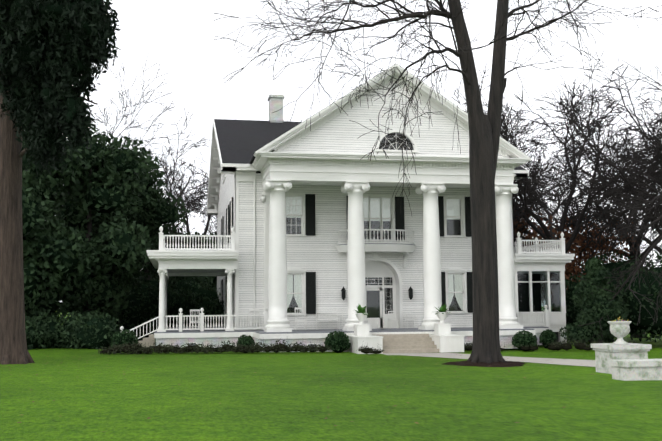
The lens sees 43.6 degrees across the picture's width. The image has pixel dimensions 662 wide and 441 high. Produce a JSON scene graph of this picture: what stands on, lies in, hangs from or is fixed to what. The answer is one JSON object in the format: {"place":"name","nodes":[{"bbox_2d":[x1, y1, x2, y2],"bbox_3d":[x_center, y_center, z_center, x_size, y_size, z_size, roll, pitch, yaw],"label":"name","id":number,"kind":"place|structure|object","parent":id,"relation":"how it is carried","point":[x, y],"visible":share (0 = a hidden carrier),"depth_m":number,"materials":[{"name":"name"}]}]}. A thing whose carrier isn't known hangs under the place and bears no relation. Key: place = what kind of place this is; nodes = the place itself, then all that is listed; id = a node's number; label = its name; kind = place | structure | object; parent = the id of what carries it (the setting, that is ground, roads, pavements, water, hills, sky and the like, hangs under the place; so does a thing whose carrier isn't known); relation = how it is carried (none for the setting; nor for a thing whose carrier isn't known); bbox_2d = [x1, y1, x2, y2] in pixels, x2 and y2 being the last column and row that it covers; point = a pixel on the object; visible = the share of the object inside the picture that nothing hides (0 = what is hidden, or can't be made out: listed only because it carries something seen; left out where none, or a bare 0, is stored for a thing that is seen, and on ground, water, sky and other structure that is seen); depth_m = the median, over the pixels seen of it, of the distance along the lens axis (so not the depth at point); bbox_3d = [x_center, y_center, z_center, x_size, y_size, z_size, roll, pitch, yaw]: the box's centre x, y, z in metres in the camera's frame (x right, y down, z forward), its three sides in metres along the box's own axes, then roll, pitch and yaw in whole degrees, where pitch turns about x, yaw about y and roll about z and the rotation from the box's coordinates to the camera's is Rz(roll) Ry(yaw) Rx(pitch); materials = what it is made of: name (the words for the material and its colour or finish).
{"place":"outdoors","nodes":[
{"label":"outdoors","id":0,"kind":"place"},
{"bbox_2d":[0,313,661,440],"bbox_3d":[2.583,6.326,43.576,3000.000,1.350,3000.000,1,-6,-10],"label":"ground","id":1,"kind":"structure","parent":0,"point":[298,402],"depth_m":16.69,"materials":[{"name":"green plant"}]},
{"bbox_2d":[0,0,120,364],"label":"tree","id":2,"kind":"object","parent":1,"relation":"on","point":[77,129],"depth_m":28.11,"materials":[{"name":"green plant"}]},
{"bbox_2d":[0,0,109,151],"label":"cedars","id":3,"kind":"object","parent":2,"relation":"attached to","point":[58,10],"visible":0.23,"depth_m":27.71,"materials":[{"name":"green plant"}]},
{"bbox_2d":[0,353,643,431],"bbox_3d":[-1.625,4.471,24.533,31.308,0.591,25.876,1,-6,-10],"label":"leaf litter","id":4,"kind":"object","parent":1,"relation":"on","point":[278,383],"visible":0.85,"depth_m":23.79,"materials":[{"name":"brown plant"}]},
{"bbox_2d":[110,329,557,352],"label":"round shrubs","id":5,"kind":"object","parent":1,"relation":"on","point":[330,336],"visible":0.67,"depth_m":39.26,"materials":[{"name":"green plant"}]},
{"bbox_2d":[22,141,661,348],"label":"evergreen trees","id":6,"kind":"object","parent":1,"relation":"on","point":[641,290],"visible":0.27,"depth_m":46.12,"materials":[{"name":"green plant"}]},
{"bbox_2d":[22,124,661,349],"bbox_3d":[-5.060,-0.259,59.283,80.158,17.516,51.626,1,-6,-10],"label":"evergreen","id":7,"kind":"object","parent":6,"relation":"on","point":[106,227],"depth_m":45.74,"materials":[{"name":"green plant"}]},
{"bbox_2d":[513,206,638,289],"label":"russet leaves","id":8,"kind":"object","parent":6,"relation":"on","point":[577,269],"visible":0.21,"depth_m":55.66,"materials":[{"name":"brown plant"}]},
{"bbox_2d":[120,226,574,353],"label":"wings trim","id":9,"kind":"structure","parent":1,"relation":"on","point":[163,258],"depth_m":41.65,"materials":[{"name":"white wood"}]},
{"bbox_2d":[155,243,412,331],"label":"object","id":10,"kind":"structure","parent":9,"relation":"on","point":[225,327],"depth_m":43.13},
{"bbox_2d":[167,269,564,326],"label":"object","id":11,"kind":"object","parent":9,"relation":"attached to","point":[210,271],"visible":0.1,"depth_m":47.41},
{"bbox_2d":[517,271,560,311],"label":"sunroom windows","id":12,"kind":"structure","parent":9,"relation":"attached to","point":[555,291],"depth_m":45.32,"materials":[{"name":"black glass"}]},
{"bbox_2d":[102,343,592,353],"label":"hedges","id":13,"kind":"object","parent":1,"relation":"on","point":[557,348],"visible":0.52,"depth_m":36.98,"materials":[{"name":"green plant"}]},
{"bbox_2d":[138,274,557,352],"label":"concrete steps","id":14,"kind":"structure","parent":1,"relation":"on","point":[408,343],"depth_m":38.93,"materials":[{"name":"beige concrete"}]},
{"bbox_2d":[355,304,450,314],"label":"potted plants","id":15,"kind":"object","parent":14,"relation":"on","point":[363,309],"visible":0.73,"depth_m":38.86,"materials":[{"name":"green plant"}]},
{"bbox_2d":[155,333,541,351],"bbox_3d":[-0.153,7.116,51.031,20.450,0.650,24.260,1,-6,-10],"label":"foundation","id":16,"kind":"object","parent":1,"relation":"on","point":[505,339],"visible":0.15,"depth_m":40.44,"materials":[{"name":"paint"}]},
{"bbox_2d":[154,63,548,345],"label":"columns and trim","id":17,"kind":"structure","parent":16,"relation":"on","point":[354,175],"depth_m":40.70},
{"bbox_2d":[214,65,527,172],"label":"roof","id":18,"kind":"structure","parent":17,"relation":"on","point":[241,141],"depth_m":48.95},
{"bbox_2d":[267,94,284,122],"bbox_3d":[-3.598,-7.006,54.062,1.000,2.230,1.060,1,-6,-10],"label":"chimney","id":19,"kind":"object","parent":18,"relation":"on","point":[275,102],"visible":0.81,"depth_m":53.64,"materials":[{"name":"paint"}]},
{"bbox_2d":[274,81,508,157],"bbox_3d":[3.143,-5.062,41.204,12.480,3.880,0.001,1,-6,-10],"label":"tympanum","id":20,"kind":"object","parent":17,"relation":"attached to","point":[340,133],"visible":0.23,"depth_m":41.12,"materials":[{"name":"white wood"}]},
{"bbox_2d":[375,129,418,153],"bbox_3d":[3.210,-3.939,41.328,2.240,1.150,0.650,1,-6,-10],"label":"fanlight","id":21,"kind":"object","parent":20,"relation":"attached to","point":[384,140],"depth_m":41.27,"materials":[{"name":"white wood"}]},
{"bbox_2d":[217,172,495,329],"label":"house walls","id":22,"kind":"structure","parent":16,"relation":"on","point":[321,257],"depth_m":43.64,"materials":[{"name":"white wood"}]},
{"bbox_2d":[221,194,472,313],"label":"window shutters","id":23,"kind":"object","parent":22,"relation":"attached to","point":[311,276],"visible":0.62,"depth_m":44.40,"materials":[{"name":"black wood"}]},
{"bbox_2d":[222,174,513,329],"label":"house trim","id":24,"kind":"structure","parent":22,"relation":"attached to","point":[376,266],"depth_m":44.25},
{"bbox_2d":[286,197,462,318],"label":"window panes","id":25,"kind":"structure","parent":22,"relation":"in","point":[290,282],"depth_m":44.92,"materials":[{"name":"glass"}]},
{"bbox_2d":[49,46,661,343],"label":"bare trees","id":26,"kind":"object","parent":1,"relation":"on","point":[637,189],"visible":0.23,"depth_m":52.04,"materials":[{"name":"black"}]},
{"bbox_2d":[98,338,638,354],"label":"hedge leaves","id":27,"kind":"object","parent":1,"relation":"on","point":[201,347],"visible":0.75,"depth_m":36.74,"materials":[{"name":"green plant"}]},
{"bbox_2d":[214,0,661,362],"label":"tree","id":28,"kind":"object","parent":1,"relation":"on","point":[484,134],"visible":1,"depth_m":29.07,"materials":[{"name":"brown plant"}]},
{"bbox_2d":[443,360,524,366],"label":"mulch","id":29,"kind":"object","parent":1,"relation":"on","point":[492,364],"visible":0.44,"depth_m":28.09,"materials":[{"name":"brown soil"}]},
{"bbox_2d":[467,350,506,362],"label":"tree roots","id":30,"kind":"object","parent":1,"relation":"on","point":[488,357],"visible":0.35,"depth_m":28.42,"materials":[{"name":"brown plant"}]},
{"bbox_2d":[383,353,595,366],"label":"walkway","id":31,"kind":"structure","parent":1,"relation":"on","point":[578,362],"depth_m":32.17,"materials":[{"name":"grey concrete"}]},
{"bbox_2d":[591,321,661,380],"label":"urn pedestal","id":32,"kind":"object","parent":1,"relation":"on","point":[619,358],"visible":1,"depth_m":24.04,"materials":[{"name":"stone"}]},
{"bbox_2d":[24,0,661,301],"label":"sky","id":33,"kind":"structure","parent":0,"point":[178,36],"materials":[{"name":"white"}]},
{"bbox_2d":[155,326,548,346],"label":"porch floor","id":34,"kind":"structure","parent":0,"point":[379,330],"depth_m":40.65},
{"bbox_2d":[190,307,414,329],"bbox_3d":[-1.517,5.042,42.540,11.799,1.141,2.338,0,-6,-1],"label":"porch furniture","id":35,"kind":"object","parent":34,"relation":"on","point":[296,318],"visible":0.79,"depth_m":42.77,"materials":[{"name":"white paint"}]},
{"bbox_2d":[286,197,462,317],"bbox_3d":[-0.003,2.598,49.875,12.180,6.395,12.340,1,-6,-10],"label":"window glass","id":36,"kind":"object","parent":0,"point":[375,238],"visible":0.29,"depth_m":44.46,"materials":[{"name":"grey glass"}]},
{"bbox_2d":[292,183,469,187],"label":"portico ceiling","id":37,"kind":"structure","parent":0,"point":[331,184],"depth_m":43.97,"materials":[{"name":"white paint"}]},
{"bbox_2d":[558,332,566,343],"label":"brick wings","id":38,"kind":"object","parent":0,"point":[561,338],"depth_m":44.96}
]}

